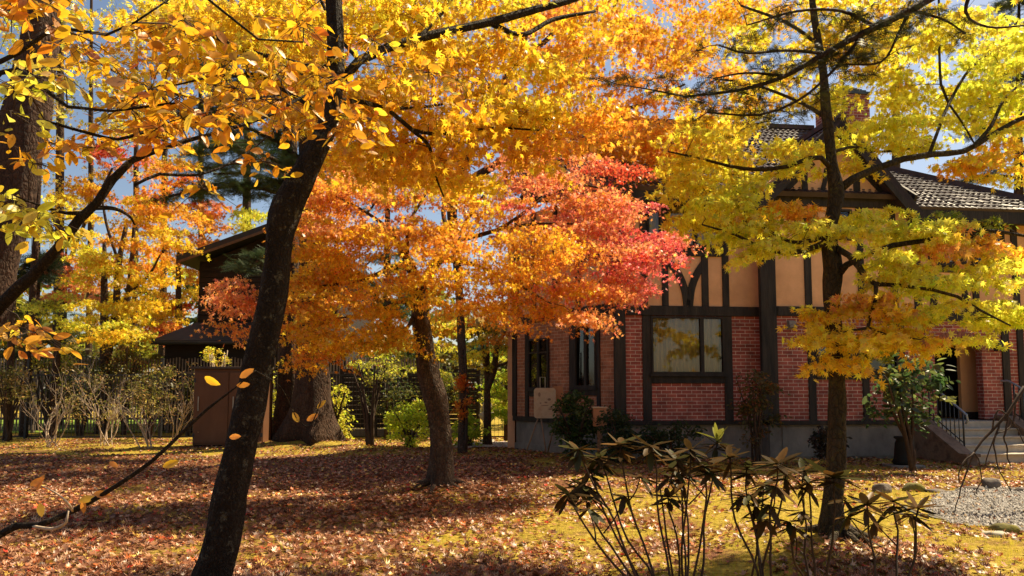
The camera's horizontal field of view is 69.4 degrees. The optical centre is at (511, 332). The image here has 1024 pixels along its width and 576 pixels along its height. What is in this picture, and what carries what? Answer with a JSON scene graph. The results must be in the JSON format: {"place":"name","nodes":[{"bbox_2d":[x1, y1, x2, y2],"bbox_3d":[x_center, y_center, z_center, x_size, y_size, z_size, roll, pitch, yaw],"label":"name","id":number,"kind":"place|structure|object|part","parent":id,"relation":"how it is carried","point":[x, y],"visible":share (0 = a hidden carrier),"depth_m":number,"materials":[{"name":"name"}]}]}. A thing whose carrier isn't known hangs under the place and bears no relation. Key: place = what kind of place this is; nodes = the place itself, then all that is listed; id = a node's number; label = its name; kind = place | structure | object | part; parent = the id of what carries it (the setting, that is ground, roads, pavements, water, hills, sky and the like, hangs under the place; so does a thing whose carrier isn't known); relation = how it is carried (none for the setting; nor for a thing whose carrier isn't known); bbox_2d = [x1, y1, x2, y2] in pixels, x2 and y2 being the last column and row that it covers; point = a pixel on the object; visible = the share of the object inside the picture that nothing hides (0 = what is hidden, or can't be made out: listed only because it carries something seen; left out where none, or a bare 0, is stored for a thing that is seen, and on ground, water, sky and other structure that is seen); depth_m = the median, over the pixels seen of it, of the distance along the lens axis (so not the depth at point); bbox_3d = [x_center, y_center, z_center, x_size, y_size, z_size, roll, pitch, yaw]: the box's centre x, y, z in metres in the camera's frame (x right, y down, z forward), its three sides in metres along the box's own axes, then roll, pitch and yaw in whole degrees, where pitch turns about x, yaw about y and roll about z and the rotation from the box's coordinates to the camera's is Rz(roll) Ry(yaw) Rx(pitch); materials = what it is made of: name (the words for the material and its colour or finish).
{"place":"outdoors","nodes":[
{"label":"outdoors","id":0,"kind":"place"},
{"bbox_2d":[0,391,1023,575],"bbox_3d":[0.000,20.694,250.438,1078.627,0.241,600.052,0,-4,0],"label":"ground","id":1,"kind":"structure","parent":0,"point":[738,553],"depth_m":8.80,"materials":[{"name":"brown plant"}]},
{"bbox_2d":[2,300,15,439],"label":"larch tree","id":2,"kind":"object","parent":1,"relation":"on","point":[12,320],"visible":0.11,"depth_m":21.94,"materials":[{"name":"brown plant"}]},
{"bbox_2d":[0,363,36,440],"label":"leafy shrub","id":3,"kind":"object","parent":1,"relation":"on","point":[4,397],"visible":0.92,"depth_m":21.23,"materials":[{"name":"green plant"}]},
{"bbox_2d":[0,0,59,341],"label":"conifer tree","id":4,"kind":"object","parent":1,"relation":"on","point":[26,137],"visible":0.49,"depth_m":12.56,"materials":[{"name":"brown plant"}]},
{"bbox_2d":[18,176,41,435],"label":"larch tree","id":5,"kind":"object","parent":1,"relation":"on","point":[33,287],"visible":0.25,"depth_m":24.09,"materials":[{"name":"brown plant"}]},
{"bbox_2d":[1,249,91,391],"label":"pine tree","id":6,"kind":"object","parent":1,"relation":"on","point":[51,278],"visible":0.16,"depth_m":26.86,"materials":[{"name":"green plant"}]},
{"bbox_2d":[17,340,82,422],"bbox_3d":[-15.276,1.832,24.282,2.351,3.214,1.275,-1,-5,17],"label":"leafy shrub","id":7,"kind":"object","parent":1,"relation":"on","point":[35,361],"visible":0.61,"depth_m":24.26,"materials":[{"name":"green plant"}]},
{"bbox_2d":[0,0,106,429],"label":"larch tree","id":8,"kind":"object","parent":1,"relation":"on","point":[41,241],"visible":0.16,"depth_m":27.04,"materials":[{"name":"brown plant"}]},
{"bbox_2d":[0,5,110,346],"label":"larch tree","id":9,"kind":"object","parent":1,"relation":"on","point":[60,132],"visible":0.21,"depth_m":31.51,"materials":[{"name":"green plant"}]},
{"bbox_2d":[15,356,99,447],"bbox_3d":[-11.796,1.749,19.039,1.940,2.495,1.725,0,-4,0],"label":"bare shrub","id":10,"kind":"object","parent":1,"relation":"on","point":[48,442],"visible":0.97,"depth_m":19.12,"materials":[{"name":"plant"}]},
{"bbox_2d":[44,364,115,435],"bbox_3d":[-13.756,2.191,23.519,2.130,2.404,1.241,0,-4,0],"label":"leafy shrub","id":11,"kind":"object","parent":1,"relation":"on","point":[79,433],"visible":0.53,"depth_m":23.39,"materials":[{"name":"green plant"}]},
{"bbox_2d":[0,420,165,432],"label":"lawn","id":12,"kind":"structure","parent":1,"relation":"on","point":[85,427],"depth_m":28.39,"materials":[{"name":"green plant"}]},
{"bbox_2d":[13,290,156,437],"bbox_3d":[-13.094,1.031,22.529,5.086,4.708,2.644,0,-4,6],"label":"maple tree","id":13,"kind":"object","parent":1,"relation":"on","point":[36,306],"visible":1,"depth_m":22.66,"materials":[{"name":"yellow plant"}]},
{"bbox_2d":[68,0,126,412],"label":"larch tree","id":14,"kind":"object","parent":1,"relation":"on","point":[90,167],"visible":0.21,"depth_m":44.76,"materials":[{"name":"brown plant"}]},
{"bbox_2d":[40,133,163,425],"bbox_3d":[-16.470,-2.069,29.125,5.901,11.853,3.949,-3,-6,37],"label":"maple tree","id":15,"kind":"object","parent":1,"relation":"on","point":[88,192],"visible":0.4,"depth_m":29.55,"materials":[{"name":"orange plant"}]},
{"bbox_2d":[57,357,156,445],"bbox_3d":[-10.579,1.835,19.784,2.033,2.432,2.621,-2,-5,20],"label":"bare shrub","id":16,"kind":"object","parent":1,"relation":"on","point":[105,437],"visible":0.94,"depth_m":19.40,"materials":[{"name":"plant"}]},
{"bbox_2d":[28,158,220,433],"bbox_3d":[-13.034,-1.073,25.192,9.936,9.260,4.611,-3,-6,37],"label":"maple tree","id":17,"kind":"object","parent":1,"relation":"on","point":[122,309],"visible":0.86,"depth_m":24.68,"materials":[{"name":"yellow plant"}]},
{"bbox_2d":[93,340,155,434],"bbox_3d":[-12.813,1.812,24.334,2.071,3.256,1.322,0,-4,0],"label":"leafy shrub","id":18,"kind":"object","parent":1,"relation":"on","point":[133,368],"visible":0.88,"depth_m":24.30,"materials":[{"name":"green plant"}]},
{"bbox_2d":[112,12,157,403],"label":"larch tree","id":19,"kind":"object","parent":1,"relation":"on","point":[136,149],"visible":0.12,"depth_m":48.60,"materials":[{"name":"brown plant"}]},
{"bbox_2d":[80,370,191,448],"bbox_3d":[-9.339,1.917,18.686,2.600,2.098,1.778,0,-4,0],"label":"bare shrub","id":20,"kind":"object","parent":1,"relation":"on","point":[140,418],"visible":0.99,"depth_m":18.53,"materials":[{"name":"plant"}]},
{"bbox_2d":[113,2,184,402],"bbox_3d":[-18.914,-7.544,38.451,5.713,24.233,3.724,-2,-5,24],"label":"larch tree","id":21,"kind":"object","parent":1,"relation":"on","point":[161,350],"visible":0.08,"depth_m":38.21,"materials":[{"name":"brown plant"}]},
{"bbox_2d":[122,365,176,439],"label":"leafy shrub","id":22,"kind":"object","parent":1,"relation":"on","point":[159,395],"visible":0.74,"depth_m":21.87,"materials":[{"name":"green plant"}]},
{"bbox_2d":[0,368,325,538],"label":"branch","id":23,"kind":"object","parent":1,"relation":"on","point":[86,501],"visible":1,"depth_m":3.67,"materials":[{"name":"brown wood"}]},
{"bbox_2d":[140,362,201,441],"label":"bare shrub","id":24,"kind":"object","parent":1,"relation":"on","point":[180,410],"visible":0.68,"depth_m":21.37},
{"bbox_2d":[0,0,349,179],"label":"maple tree","id":25,"kind":"object","parent":1,"relation":"on","point":[176,161],"visible":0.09,"depth_m":21.81,"materials":[{"name":"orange plant"}]},
{"bbox_2d":[168,377,193,435],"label":"leafy shrub","id":26,"kind":"object","parent":1,"relation":"on","point":[188,393],"visible":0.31,"depth_m":23.85,"materials":[{"name":"green plant"}]},
{"bbox_2d":[169,58,216,316],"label":"larch tree","id":27,"kind":"object","parent":1,"relation":"on","point":[201,177],"visible":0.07,"depth_m":46.52,"materials":[{"name":"brown plant"}]},
{"bbox_2d":[136,199,267,349],"bbox_3d":[-13.192,-0.919,31.661,5.776,9.953,4.647,2,-5,-26],"label":"maple tree","id":28,"kind":"object","parent":1,"relation":"on","point":[179,298],"visible":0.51,"depth_m":31.25,"materials":[{"name":"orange plant"}]},
{"bbox_2d":[199,347,231,366],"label":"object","id":29,"kind":"object","parent":1,"relation":"on","point":[212,360],"visible":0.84,"depth_m":21.49,"materials":[{"name":"yellow plant"}]},
{"bbox_2d":[152,0,298,231],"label":"pine tree","id":30,"kind":"object","parent":1,"relation":"on","point":[206,167],"visible":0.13,"depth_m":34.36,"materials":[{"name":"green plant"}]},
{"bbox_2d":[190,367,276,447],"bbox_3d":[-7.429,2.036,19.745,1.952,2.199,1.080,0,-4,-4],"label":"garden cabinet","id":31,"kind":"object","parent":1,"relation":"on","point":[210,426],"visible":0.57,"depth_m":19.26,"materials":[{"name":"wood"}]},
{"bbox_3d":[-7.844,1.957,19.235,0.888,1.839,0.064,0,-4,-4],"label":"door","id":32,"kind":"part","parent":31,"relation":"part of","materials":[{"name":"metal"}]},
{"bbox_3d":[-6.949,1.962,19.300,0.888,1.839,0.064,0,-4,-4],"label":"door","id":33,"kind":"part","parent":31,"relation":"part of","materials":[{"name":"wood"}]},
{"bbox_2d":[0,0,481,364],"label":"cherry tree","id":34,"kind":"object","parent":1,"relation":"on","point":[154,108],"visible":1,"depth_m":3.92,"materials":[{"name":"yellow plant"}]},
{"bbox_2d":[0,357,503,438],"bbox_3d":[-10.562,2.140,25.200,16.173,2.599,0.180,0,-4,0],"label":"picket fence","id":35,"kind":"object","parent":1,"relation":"on","point":[33,422],"visible":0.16,"depth_m":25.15,"materials":[{"name":"black metal"}]},
{"bbox_2d":[208,35,298,437],"bbox_3d":[-7.065,-4.527,20.706,2.874,15.366,2.500,3,-5,-32],"label":"conifer tree","id":36,"kind":"object","parent":1,"relation":"on","point":[282,407],"visible":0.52,"depth_m":20.29,"materials":[{"name":"green plant"}]},
{"bbox_2d":[0,259,507,402],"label":"woodland","id":37,"kind":"object","parent":1,"relation":"on","point":[440,333],"visible":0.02,"depth_m":57.04,"materials":[{"name":"plant"}]},
{"bbox_2d":[0,335,507,416],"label":"undergrowth","id":38,"kind":"object","parent":1,"relation":"on","point":[411,356],"visible":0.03,"depth_m":29.62,"materials":[{"name":"plant"}]},
{"bbox_2d":[151,224,381,432],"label":"dark wooden house","id":39,"kind":"structure","parent":1,"relation":"on","point":[182,343],"depth_m":26.59,"materials":[{"name":"dark wood"},{"name":"roof tiles"}]},
{"bbox_2d":[272,371,277,416],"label":"leafy shrub","id":40,"kind":"object","parent":1,"relation":"on","point":[274,395],"visible":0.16,"depth_m":21.36,"materials":[{"name":"green plant"}]},
{"bbox_2d":[133,0,422,445],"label":"conifer tree","id":41,"kind":"object","parent":1,"relation":"on","point":[307,397],"visible":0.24,"depth_m":19.04,"materials":[{"name":"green plant"}]},
{"bbox_2d":[330,378,357,438],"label":"leafy shrub","id":42,"kind":"object","parent":1,"relation":"on","point":[340,416],"visible":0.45,"depth_m":20.35,"materials":[{"name":"yellow plant"}]},
{"bbox_2d":[27,0,693,575],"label":"maple tree","id":43,"kind":"object","parent":1,"relation":"on","point":[495,124],"visible":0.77,"depth_m":6.43,"materials":[{"name":"orange plant"}]},
{"bbox_2d":[352,355,400,445],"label":"tree","id":44,"kind":"object","parent":1,"relation":"on","point":[369,428],"visible":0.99,"depth_m":18.83,"materials":[{"name":"green plant"}]},
{"bbox_2d":[358,369,419,439],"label":"leafy shrub","id":45,"kind":"object","parent":1,"relation":"on","point":[391,395],"visible":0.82,"depth_m":21.79,"materials":[{"name":"green plant"}]},
{"bbox_2d":[352,146,442,414],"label":"pine tree","id":46,"kind":"object","parent":1,"relation":"on","point":[386,301],"visible":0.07,"depth_m":40.21,"materials":[{"name":"green plant"}]},
{"bbox_2d":[381,398,429,448],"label":"bright shrub","id":47,"kind":"object","parent":1,"relation":"on","point":[405,428],"visible":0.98,"depth_m":18.47,"materials":[{"name":"green plant"}]},
{"bbox_2d":[339,366,479,435],"bbox_3d":[-3.243,2.197,23.531,4.456,2.228,0.180,0,-4,0],"label":"board fence","id":48,"kind":"object","parent":1,"relation":"on","point":[343,380],"visible":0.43,"depth_m":23.50,"materials":[{"name":"wood"}]},
{"bbox_2d":[345,315,519,444],"bbox_3d":[-2.102,1.344,19.442,5.091,3.553,2.518,-1,-5,12],"label":"maple tree","id":49,"kind":"object","parent":1,"relation":"on","point":[489,375],"visible":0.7,"depth_m":19.58,"materials":[{"name":"yellow plant"}]},
{"bbox_2d":[183,146,708,494],"bbox_3d":[-0.661,-0.513,10.924,7.436,5.759,4.105,0,-4,0],"label":"maple tree","id":50,"kind":"object","parent":1,"relation":"on","point":[444,239],"visible":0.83,"depth_m":10.24,"materials":[{"name":"orange plant"}]},
{"bbox_2d":[442,369,458,407],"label":"leafy shrub","id":51,"kind":"object","parent":1,"relation":"on","point":[449,388],"visible":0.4,"depth_m":21.92,"materials":[{"name":"green plant"}]},
{"bbox_2d":[450,408,495,445],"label":"bright shrub","id":52,"kind":"object","parent":1,"relation":"on","point":[475,433],"visible":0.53,"depth_m":19.19,"materials":[{"name":"green plant"}]},
{"bbox_2d":[453,441,507,447],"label":"stone path","id":53,"kind":"structure","parent":1,"relation":"on","point":[501,444],"depth_m":19.47,"materials":[{"name":"grey stone"}]},
{"bbox_2d":[479,402,493,441],"bbox_3d":[-0.696,2.511,20.666,0.484,1.200,0.475,0,-4,0],"label":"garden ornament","id":54,"kind":"object","parent":1,"relation":"on","point":[481,415],"visible":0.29,"depth_m":20.58,"materials":[{"name":"stone"}]},
{"bbox_2d":[473,346,507,440],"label":"maple tree","id":55,"kind":"object","parent":1,"relation":"on","point":[500,404],"visible":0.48,"depth_m":20.64,"materials":[{"name":"green plant"}]},
{"bbox_2d":[0,437,1023,575],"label":"fallen leaves","id":56,"kind":"object","parent":1,"relation":"on","point":[472,479],"visible":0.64,"depth_m":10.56,"materials":[{"name":"brown plant"}]},
{"bbox_2d":[0,438,1023,575],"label":"moss","id":57,"kind":"object","parent":1,"relation":"on","point":[712,504],"visible":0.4,"depth_m":7.85,"materials":[{"name":"plant"}]},
{"bbox_2d":[526,377,567,453],"bbox_3d":[0.784,1.906,16.801,0.474,1.767,1.024,-4,-6,44],"label":"easel","id":58,"kind":"object","parent":1,"relation":"on","point":[545,399],"visible":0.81,"depth_m":16.80,"materials":[{"name":"brown wood"}]},
{"bbox_2d":[276,0,827,452],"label":"maple tree","id":59,"kind":"object","parent":1,"relation":"on","point":[694,26],"visible":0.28,"depth_m":16.12,"materials":[{"name":"orange plant"}]},
{"bbox_2d":[450,348,474,448],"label":"creeper","id":60,"kind":"object","parent":59,"relation":"attached to","point":[460,387],"visible":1,"depth_m":17.23,"materials":[{"name":"red plant"}]},
{"bbox_2d":[547,389,604,460],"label":"green shrub","id":61,"kind":"object","parent":1,"relation":"on","point":[562,426],"visible":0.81,"depth_m":15.38,"materials":[{"name":"green plant"}]},
{"bbox_2d":[591,407,607,460],"bbox_3d":[1.812,2.131,15.282,0.310,1.174,0.230,0,-4,0],"label":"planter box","id":62,"kind":"object","parent":1,"relation":"on","point":[595,412],"visible":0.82,"depth_m":15.22,"materials":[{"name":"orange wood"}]},
{"bbox_2d":[594,405,641,463],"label":"green shrub","id":63,"kind":"object","parent":1,"relation":"on","point":[625,432],"visible":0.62,"depth_m":14.74,"materials":[{"name":"green plant"}]},
{"bbox_2d":[546,432,690,575],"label":"rhododendron","id":64,"kind":"object","parent":1,"relation":"on","point":[581,489],"visible":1,"depth_m":4.13,"materials":[{"name":"green plant"}]},
{"bbox_2d":[630,419,709,465],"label":"green shrub","id":65,"kind":"object","parent":1,"relation":"on","point":[658,437],"visible":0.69,"depth_m":14.56,"materials":[{"name":"green plant"}]},
{"bbox_2d":[644,423,736,575],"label":"rhododendron","id":66,"kind":"object","parent":1,"relation":"on","point":[710,475],"visible":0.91,"depth_m":4.29,"materials":[{"name":"green plant"}]},
{"bbox_2d":[726,369,791,465],"bbox_3d":[4.912,1.705,14.530,1.213,1.967,1.104,0,-4,0],"label":"nandina shrub","id":67,"kind":"object","parent":1,"relation":"on","point":[755,411],"visible":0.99,"depth_m":14.44,"materials":[{"name":"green plant"}]},
{"bbox_2d":[707,445,812,575],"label":"rhododendron","id":68,"kind":"object","parent":1,"relation":"on","point":[757,513],"visible":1,"depth_m":4.23,"materials":[{"name":"green plant"}]},
{"bbox_2d":[508,87,1023,458],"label":"half timbered house","id":69,"kind":"structure","parent":1,"relation":"on","point":[689,349],"depth_m":16.16,"materials":[{"name":"brick"}]},
{"bbox_2d":[527,338,549,388],"bbox_3d":[0.653,0.768,17.983,0.090,1.228,0.799,3,-5,-36],"label":"window","id":70,"kind":"structure","parent":69,"relation":"in","point":[539,349],"depth_m":17.94,"materials":[{"name":"black glass"}]},
{"bbox_2d":[574,326,595,386],"bbox_3d":[1.659,0.544,16.601,0.090,1.387,0.718,3,-5,-36],"label":"window","id":71,"kind":"structure","parent":69,"relation":"in","point":[584,353],"depth_m":16.59,"materials":[{"name":"grey glass"}]},
{"bbox_2d":[647,204,661,241],"bbox_3d":[3.094,-2.450,16.211,0.323,0.997,0.211,1,-4,-7],"label":"window","id":72,"kind":"structure","parent":69,"relation":"in","point":[657,220],"depth_m":16.24,"materials":[{"name":"grey glass"}]},
{"bbox_2d":[651,316,725,373],"bbox_3d":[3.801,0.286,16.088,1.646,1.245,0.217,1,-4,-7],"label":"window","id":73,"kind":"structure","parent":69,"relation":"in","point":[679,344],"depth_m":16.12,"materials":[{"name":"beige glass"}]},
{"bbox_2d":[667,205,721,246],"bbox_3d":[4.004,-2.417,16.320,1.210,1.104,0.217,1,-4,-7],"label":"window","id":74,"kind":"structure","parent":69,"relation":"in","point":[675,212],"depth_m":16.32,"materials":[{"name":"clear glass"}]},
{"bbox_2d":[840,209,851,230],"bbox_3d":[7.244,-2.390,16.288,0.492,0.629,0.090,1,-4,-7],"label":"window","id":75,"kind":"structure","parent":69,"relation":"in","point":[843,210],"depth_m":16.30,"materials":[{"name":"black glass"}]},
{"bbox_2d":[815,340,898,370],"bbox_3d":[7.499,0.510,16.095,1.911,0.673,0.090,1,-4,-7],"label":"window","id":76,"kind":"structure","parent":69,"relation":"in","point":[875,363],"depth_m":16.14,"materials":[{"name":"glass"}]},
{"bbox_2d":[935,340,958,416],"bbox_3d":[10.053,0.965,18.179,2.062,2.218,0.140,1,-4,-7],"label":"door","id":77,"kind":"structure","parent":69,"relation":"in","point":[950,360],"depth_m":18.18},
{"bbox_2d":[938,252,956,262],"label":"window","id":78,"kind":"structure","parent":69,"relation":"in","point":[951,261],"depth_m":16.87,"materials":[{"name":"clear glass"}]},
{"bbox_2d":[971,224,1004,262],"bbox_3d":[10.975,-2.051,17.061,0.809,0.947,0.090,1,-4,-7],"label":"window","id":79,"kind":"structure","parent":69,"relation":"in","point":[1002,237],"depth_m":17.08,"materials":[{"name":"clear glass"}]},
{"bbox_2d":[580,0,1023,139],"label":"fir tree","id":80,"kind":"object","parent":1,"relation":"on","point":[873,29],"visible":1,"depth_m":5.07,"materials":[{"name":"plant"}]},
{"bbox_2d":[767,457,874,575],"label":"rhododendron","id":81,"kind":"object","parent":1,"relation":"on","point":[791,530],"visible":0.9,"depth_m":4.33,"materials":[{"name":"green plant"}]},
{"bbox_2d":[807,425,852,459],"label":"dark shrub","id":82,"kind":"object","parent":1,"relation":"on","point":[820,435],"visible":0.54,"depth_m":13.95,"materials":[{"name":"green plant"}]},
{"bbox_2d":[644,0,1023,553],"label":"maple tree","id":83,"kind":"object","parent":1,"relation":"on","point":[835,337],"visible":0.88,"depth_m":7.09,"materials":[{"name":"yellow plant"}]},
{"bbox_2d":[872,483,891,492],"bbox_3d":[5.424,2.299,10.832,0.286,0.178,0.226,0,-4,0],"label":"stone","id":84,"kind":"object","parent":1,"relation":"on","point":[886,488],"visible":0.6,"depth_m":10.78,"materials":[{"name":"grey stone"}]},
{"bbox_2d":[829,490,946,575],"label":"rhododendron","id":85,"kind":"object","parent":1,"relation":"on","point":[869,499],"visible":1,"depth_m":4.05,"materials":[{"name":"green plant"}]},
{"bbox_2d":[882,436,925,468],"bbox_3d":[7.627,2.402,14.458,0.680,0.730,0.440,0,-4,0],"label":"garden urn","id":86,"kind":"object","parent":1,"relation":"on","point":[900,458],"visible":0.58,"depth_m":14.36,"materials":[{"name":"concrete"}]},
{"bbox_2d":[861,352,960,472],"bbox_3d":[7.277,1.482,13.576,1.790,2.310,1.179,0,-4,0],"label":"broadleaf shrub","id":87,"kind":"object","parent":1,"relation":"on","point":[897,390],"visible":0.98,"depth_m":13.45,"materials":[{"name":"green plant"}]},
{"bbox_2d":[902,482,925,491],"bbox_3d":[5.947,2.307,10.939,0.296,0.154,0.272,3,-5,-34],"label":"stone","id":88,"kind":"object","parent":1,"relation":"on","point":[908,486],"visible":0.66,"depth_m":10.87,"materials":[{"name":"green stone"}]},
{"bbox_2d":[881,0,947,167],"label":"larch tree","id":89,"kind":"object","parent":1,"relation":"on","point":[896,56],"visible":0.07,"depth_m":30.62,"materials":[{"name":"green plant"}]},
{"bbox_2d":[925,488,947,492],"bbox_3d":[6.218,2.326,10.828,0.308,0.060,0.234,0,-4,0],"label":"stone","id":90,"kind":"object","parent":1,"relation":"on","point":[933,490],"visible":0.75,"depth_m":10.77,"materials":[{"name":"grey stone"}]},
{"bbox_2d":[914,415,1023,465],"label":"entrance steps","id":91,"kind":"structure","parent":1,"relation":"on","point":[937,443],"depth_m":15.60,"materials":[{"name":"concrete"}]},
{"bbox_2d":[928,389,968,445],"bbox_3d":[9.146,1.707,15.710,0.044,1.407,1.503,1,-4,-7],"label":"handrail","id":92,"kind":"object","parent":91,"relation":"on","point":[963,414],"visible":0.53,"depth_m":15.37,"materials":[{"name":"metal"}]},
{"bbox_2d":[1000,380,1023,419],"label":"handrail","id":93,"kind":"object","parent":91,"relation":"on","point":[1014,384],"visible":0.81,"depth_m":16.29,"materials":[{"name":"metal"}]},
{"bbox_2d":[924,486,1023,530],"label":"gravel path","id":94,"kind":"structure","parent":1,"relation":"on","point":[980,510],"depth_m":9.15,"materials":[{"name":"grey gravel"}]},
{"bbox_2d":[1013,487,1023,490],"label":"stone","id":95,"kind":"object","parent":94,"relation":"on","point":[1019,489],"visible":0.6,"depth_m":10.80,"materials":[{"name":"grey stone"}]},
{"bbox_2d":[964,486,984,489],"bbox_3d":[6.882,2.329,11.014,0.329,0.078,0.263,-2,-5,19],"label":"stone","id":96,"kind":"object","parent":1,"relation":"on","point":[975,487],"visible":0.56,"depth_m":10.94,"materials":[{"name":"grey stone"}]},
{"bbox_2d":[941,0,1023,194],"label":"maple tree","id":97,"kind":"object","parent":1,"relation":"on","point":[1007,6],"visible":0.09,"depth_m":32.55,"materials":[{"name":"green plant"}]},
{"bbox_2d":[954,386,1023,511],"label":"bare sapling","id":98,"kind":"object","parent":1,"relation":"on","point":[1011,407],"visible":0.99,"depth_m":9.16,"materials":[{"name":"brown plant"}]},
{"bbox_2d":[981,478,1001,488],"bbox_3d":[7.263,2.309,11.199,0.306,0.198,0.223,0,-4,0],"label":"stone","id":99,"kind":"object","parent":1,"relation":"on","point":[992,482],"visible":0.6,"depth_m":11.13,"materials":[{"name":"grey stone"}]},
{"bbox_2d":[982,531,1009,537],"bbox_3d":[4.932,2.060,7.538,0.274,0.070,0.197,0,-4,0],"label":"stone","id":100,"kind":"object","parent":1,"relation":"on","point":[996,533],"visible":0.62,"depth_m":7.49,"materials":[{"name":"beige stone"}]},
{"bbox_2d":[988,523,1021,534],"bbox_3d":[5.152,2.056,7.711,0.314,0.132,0.236,0,-4,0],"label":"stone","id":101,"kind":"object","parent":1,"relation":"on","point":[1010,528],"visible":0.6,"depth_m":7.64,"materials":[{"name":"green stone"}]},
{"bbox_2d":[0,0,1023,390],"label":"sky","id":102,"kind":"structure","parent":0,"point":[121,187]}
]}

